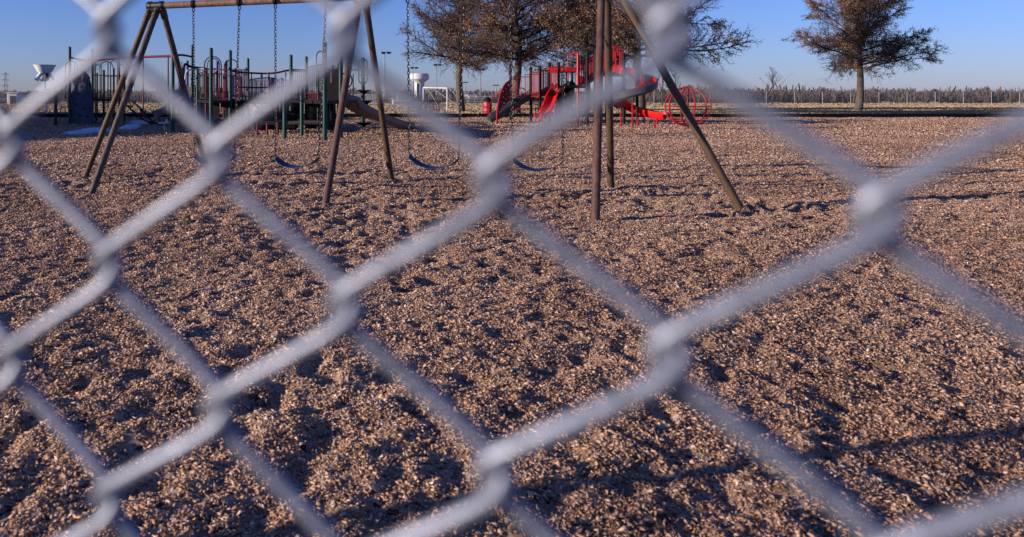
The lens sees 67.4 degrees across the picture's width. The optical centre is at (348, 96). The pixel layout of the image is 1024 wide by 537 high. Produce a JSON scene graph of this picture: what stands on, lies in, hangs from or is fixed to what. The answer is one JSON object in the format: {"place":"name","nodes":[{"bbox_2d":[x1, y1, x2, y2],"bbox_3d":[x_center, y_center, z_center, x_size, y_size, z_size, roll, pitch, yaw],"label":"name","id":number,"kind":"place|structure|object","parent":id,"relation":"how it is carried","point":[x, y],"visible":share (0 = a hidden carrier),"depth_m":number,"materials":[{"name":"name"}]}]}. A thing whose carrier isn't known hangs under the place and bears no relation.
{"place":"outdoors","nodes":[
{"label":"outdoors","id":0,"kind":"place"},
{"bbox_2d":[410,73,428,95],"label":"water tower","id":1,"kind":"structure","parent":0,"point":[420,80],"depth_m":516.40,"materials":[{"name":"white metal"}]},
{"bbox_2d":[0,101,1023,116],"bbox_3d":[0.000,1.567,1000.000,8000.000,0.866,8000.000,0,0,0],"label":"lawn","id":2,"kind":"structure","parent":0,"point":[658,101],"depth_m":71.70,"materials":[{"name":"plant"}]},
{"bbox_2d":[0,95,6,102],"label":"parked car","id":3,"kind":"object","parent":2,"relation":"on","point":[4,97],"visible":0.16,"depth_m":124.15,"materials":[{"name":"metal"}]},
{"bbox_2d":[2,73,9,94],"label":"power pylon","id":4,"kind":"object","parent":2,"relation":"on","point":[6,79],"visible":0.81,"depth_m":699.88,"materials":[{"name":"grey metal"}]},
{"bbox_2d":[6,92,25,103],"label":"shed","id":5,"kind":"structure","parent":2,"relation":"on","point":[12,100],"depth_m":118.11,"materials":[{"name":"white paint"}]},
{"bbox_2d":[10,96,15,103],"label":"door","id":6,"kind":"structure","parent":5,"relation":"in","point":[12,100],"depth_m":117.95,"materials":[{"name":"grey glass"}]},
{"bbox_2d":[25,92,38,102],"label":"shed","id":7,"kind":"structure","parent":2,"relation":"on","point":[30,96],"depth_m":121.00,"materials":[{"name":"white"}]},
{"bbox_2d":[33,64,55,112],"bbox_3d":[-18.734,-0.324,45.851,1.347,3.256,1.347,0,0,0],"label":"funnel ball game","id":8,"kind":"object","parent":2,"relation":"on","point":[44,71],"visible":0.98,"depth_m":45.52,"materials":[{"name":"white plastic"}]},
{"bbox_2d":[351,94,382,103],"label":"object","id":9,"kind":"object","parent":2,"relation":"on","point":[367,97],"visible":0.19,"depth_m":107.98,"materials":[{"name":"grey metal"}]},
{"bbox_2d":[381,52,391,72],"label":"light pole","id":10,"kind":"object","parent":2,"relation":"on","point":[384,58],"visible":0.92,"depth_m":179.85,"materials":[{"name":"metal"}]},
{"bbox_2d":[411,67,418,93],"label":"light pole","id":11,"kind":"object","parent":2,"relation":"on","point":[412,79],"visible":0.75,"depth_m":229.93,"materials":[{"name":"metal"}]},
{"bbox_2d":[434,64,439,93],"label":"light pole","id":12,"kind":"object","parent":2,"relation":"on","point":[436,75],"visible":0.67,"depth_m":229.84,"materials":[{"name":"metal"}]},
{"bbox_2d":[423,87,456,110],"bbox_3d":[7.858,0.198,61.288,2.857,2.004,2.043,0,0,40],"label":"goal frame","id":13,"kind":"object","parent":2,"relation":"on","point":[446,96],"visible":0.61,"depth_m":60.49,"materials":[{"name":"white paint"}]},
{"bbox_2d":[396,0,535,111],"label":"oak tree","id":14,"kind":"object","parent":2,"relation":"on","point":[441,25],"visible":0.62,"depth_m":58.24,"materials":[{"name":"brown plant"}]},
{"bbox_2d":[464,96,492,102],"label":"bleachers","id":15,"kind":"object","parent":2,"relation":"on","point":[473,101],"visible":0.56,"depth_m":126.65,"materials":[{"name":"silver metal"}]},
{"bbox_2d":[483,97,491,112],"bbox_3d":[8.709,0.620,46.545,0.570,1.160,0.570,0,0,0],"label":"trash barrel","id":16,"kind":"object","parent":2,"relation":"on","point":[486,101],"visible":0.69,"depth_m":46.34,"materials":[{"name":"red metal"}]},
{"bbox_2d":[0,86,1009,97],"bbox_3d":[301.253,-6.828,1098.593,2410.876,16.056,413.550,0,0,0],"label":"woods","id":17,"kind":"object","parent":2,"relation":"on","point":[441,91],"depth_m":937.60,"materials":[{"name":"brown plant"}]},
{"bbox_2d":[0,91,1023,104],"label":"fence","id":18,"kind":"object","parent":2,"relation":"on","point":[822,92],"visible":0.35,"depth_m":99.98,"materials":[{"name":"metal"}]},
{"bbox_2d":[0,82,1023,102],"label":"brush row","id":19,"kind":"object","parent":2,"relation":"on","point":[656,94],"visible":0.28,"depth_m":132.04,"materials":[{"name":"brown plant"}]},
{"bbox_2d":[429,0,618,112],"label":"oak tree","id":20,"kind":"object","parent":2,"relation":"on","point":[530,51],"visible":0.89,"depth_m":49.41,"materials":[{"name":"brown plant"}]},
{"bbox_2d":[514,103,541,112],"bbox_3d":[10.997,0.817,46.000,1.800,0.783,1.710,0,0,0],"label":"picnic table","id":21,"kind":"object","parent":2,"relation":"on","point":[535,108],"visible":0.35,"depth_m":45.63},
{"bbox_2d":[527,0,642,91],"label":"oak tree","id":22,"kind":"object","parent":2,"relation":"on","point":[571,48],"visible":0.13,"depth_m":65.41,"materials":[{"name":"brown plant"}]},
{"bbox_2d":[543,0,764,107],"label":"oak tree","id":23,"kind":"object","parent":2,"relation":"on","point":[623,28],"visible":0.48,"depth_m":45.17,"materials":[{"name":"brown plant"}]},
{"bbox_2d":[658,69,669,106],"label":"bare sapling","id":24,"kind":"object","parent":2,"relation":"on","point":[660,87],"visible":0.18,"depth_m":84.93,"materials":[{"name":"brown plant"}]},
{"bbox_2d":[663,72,685,105],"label":"bare sapling","id":25,"kind":"object","parent":2,"relation":"on","point":[676,85],"visible":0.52,"depth_m":91.97,"materials":[{"name":"brown plant"}]},
{"bbox_2d":[760,67,780,104],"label":"bare sapling","id":26,"kind":"object","parent":2,"relation":"on","point":[772,82],"visible":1,"depth_m":94.97,"materials":[{"name":"brown plant"}]},
{"bbox_2d":[780,0,951,109],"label":"oak tree","id":27,"kind":"object","parent":2,"relation":"on","point":[856,18],"visible":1,"depth_m":60.74,"materials":[{"name":"brown plant"}]},
{"bbox_2d":[0,116,1023,536],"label":"mulch ground","id":28,"kind":"structure","parent":0,"point":[372,415],"depth_m":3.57,"materials":[{"name":"brown wood"}]},
{"bbox_2d":[62,127,110,134],"bbox_3d":[-8.697,1.165,24.940,1.421,0.170,3.949,0,0,0],"label":"snow patch","id":29,"kind":"object","parent":28,"relation":"on","point":[89,130],"visible":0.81,"depth_m":24.34,"materials":[{"name":"white snow"}]},
{"bbox_2d":[118,124,140,129],"bbox_3d":[-8.343,1.167,28.525,0.768,0.165,4.072,0,0,-9],"label":"snow patch","id":30,"kind":"object","parent":28,"relation":"on","point":[131,126],"visible":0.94,"depth_m":27.60,"materials":[{"name":"white snow"}]},
{"bbox_2d":[128,120,148,124],"bbox_3d":[-9.445,1.166,33.560,1.200,0.168,4.142,0,0,-17],"label":"snow patch","id":31,"kind":"object","parent":28,"relation":"on","point":[136,122],"visible":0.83,"depth_m":32.34,"materials":[{"name":"white snow"}]},
{"bbox_2d":[175,118,234,122],"bbox_3d":[-5.300,1.130,33.600,5.370,0.300,0.140,0,0,0],"label":"border edging","id":32,"kind":"object","parent":28,"relation":"on","point":[183,119],"visible":0.02,"depth_m":33.53,"materials":[{"name":"plastic"}]},
{"bbox_2d":[152,60,283,117],"bbox_3d":[-6.165,-0.291,36.430,7.165,3.282,10.313,0,0,0],"label":"play structure","id":33,"kind":"object","parent":28,"relation":"on","point":[162,111],"visible":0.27,"depth_m":37.99,"materials":[{"name":"purple paint"}]},
{"bbox_2d":[54,42,414,140],"bbox_3d":[-5.812,-0.441,29.602,20.306,3.581,7.357,0,0,41],"label":"play structure","id":34,"kind":"object","parent":28,"relation":"on","point":[82,97],"visible":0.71,"depth_m":26.98,"materials":[{"name":"green paint"}]},
{"bbox_2d":[83,0,743,220],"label":"swing frame","id":35,"kind":"object","parent":28,"relation":"on","point":[154,10],"visible":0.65,"depth_m":9.25,"materials":[{"name":"metal"}]},
{"bbox_2d":[190,0,240,163],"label":"belt swing","id":36,"kind":"object","parent":35,"relation":"hanging from","point":[197,158],"visible":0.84,"depth_m":10.15,"materials":[{"name":"metal"}]},
{"bbox_2d":[272,0,326,167],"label":"belt swing","id":37,"kind":"object","parent":35,"relation":"hanging from","point":[279,161],"visible":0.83,"depth_m":9.74,"materials":[{"name":"metal"}]},
{"bbox_2d":[406,0,463,168],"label":"belt swing","id":38,"kind":"object","parent":35,"relation":"hanging from","point":[414,160],"visible":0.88,"depth_m":9.14,"materials":[{"name":"metal"}]},
{"bbox_2d":[507,0,565,171],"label":"belt swing","id":39,"kind":"object","parent":35,"relation":"hanging from","point":[520,165],"visible":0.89,"depth_m":8.72,"materials":[{"name":"rubber"}]},
{"bbox_2d":[0,0,1023,536],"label":"chain link fence","id":40,"kind":"object","parent":28,"relation":"on","point":[872,234],"visible":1,"depth_m":0.17,"materials":[{"name":"metal"}]},
{"bbox_2d":[9,113,1015,117],"bbox_3d":[7.500,1.130,20.793,69.140,0.300,44.555,0,0,0],"label":"border edging","id":41,"kind":"object","parent":28,"relation":"on","point":[714,115],"visible":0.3,"depth_m":42.93,"materials":[{"name":"plastic"}]},
{"bbox_2d":[487,44,666,127],"bbox_3d":[9.921,-0.511,33.673,7.277,3.721,11.561,0,0,0],"label":"play structure","id":42,"kind":"object","parent":28,"relation":"on","point":[550,93],"visible":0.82,"depth_m":32.98,"materials":[{"name":"red paint"}]},
{"bbox_2d":[0,0,1023,93],"label":"sky","id":43,"kind":"structure","parent":0,"point":[984,39],"materials":[{"name":"blue"}]}
]}

